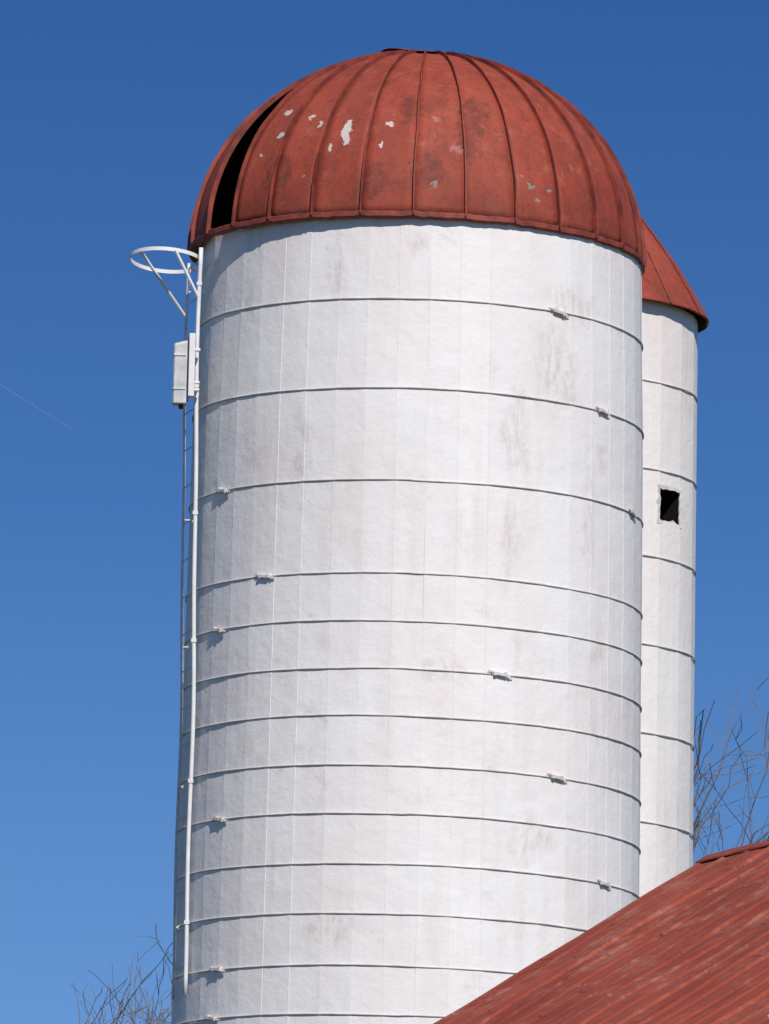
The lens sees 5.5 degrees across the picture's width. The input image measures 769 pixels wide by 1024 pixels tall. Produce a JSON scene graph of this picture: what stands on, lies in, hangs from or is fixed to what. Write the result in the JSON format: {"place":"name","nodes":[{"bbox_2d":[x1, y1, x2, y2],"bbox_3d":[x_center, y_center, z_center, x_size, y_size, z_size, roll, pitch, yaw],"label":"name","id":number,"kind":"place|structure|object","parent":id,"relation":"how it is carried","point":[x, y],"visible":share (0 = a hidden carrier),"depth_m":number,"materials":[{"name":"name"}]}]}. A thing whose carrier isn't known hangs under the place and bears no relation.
{"place":"outdoors","nodes":[
{"label":"outdoors","id":0,"kind":"place"},
{"bbox_2d":[71,929,172,1023],"bbox_3d":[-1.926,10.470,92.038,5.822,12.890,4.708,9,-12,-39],"label":"bare tree","id":1,"kind":"object","parent":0,"point":[137,1006],"visible":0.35,"depth_m":92.27,"materials":[{"name":"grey plant"}]},
{"bbox_2d":[0,0,768,1023],"label":"sky","id":2,"kind":"structure","parent":0,"point":[115,115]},
{"bbox_2d":[171,48,646,1023],"bbox_3d":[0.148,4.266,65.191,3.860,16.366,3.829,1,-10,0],"label":"silo","id":3,"kind":"object","parent":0,"point":[419,664],"visible":0.94,"depth_m":64.31,"materials":[{"name":"paint"}]},
{"bbox_2d":[130,246,203,999],"bbox_3d":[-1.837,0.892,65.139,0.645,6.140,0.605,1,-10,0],"label":"ladder","id":4,"kind":"object","parent":3,"relation":"attached to","point":[187,272],"visible":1,"depth_m":65.12,"materials":[{"name":"white metal"}]},
{"bbox_2d":[172,333,199,408],"bbox_3d":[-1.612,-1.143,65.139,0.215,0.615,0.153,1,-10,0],"label":"antenna box","id":5,"kind":"object","parent":4,"relation":"attached to","point":[184,382],"visible":1,"depth_m":65.08,"materials":[{"name":"white paint"}]},
{"bbox_2d":[433,840,768,1023],"bbox_3d":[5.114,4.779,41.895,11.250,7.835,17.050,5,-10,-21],"label":"barn","id":6,"kind":"structure","parent":0,"point":[690,945],"depth_m":47.37,"materials":[{"name":"red paint"}]},
{"bbox_2d":[639,217,708,896],"bbox_3d":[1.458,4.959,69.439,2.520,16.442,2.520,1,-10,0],"label":"silo","id":7,"kind":"object","parent":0,"point":[675,321],"visible":0.21,"depth_m":69.51,"materials":[{"name":"paint"}]},
{"bbox_2d":[656,483,682,528],"bbox_3d":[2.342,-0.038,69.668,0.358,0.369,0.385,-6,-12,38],"label":"window","id":8,"kind":"structure","parent":7,"relation":"in","point":[669,502],"depth_m":69.71,"materials":[{"name":"black"}]},
{"bbox_2d":[693,677,768,865],"bbox_3d":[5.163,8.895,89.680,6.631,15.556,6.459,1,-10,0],"label":"bare tree","id":9,"kind":"object","parent":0,"point":[695,825],"visible":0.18,"depth_m":90.46,"materials":[{"name":"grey plant"}]}
]}

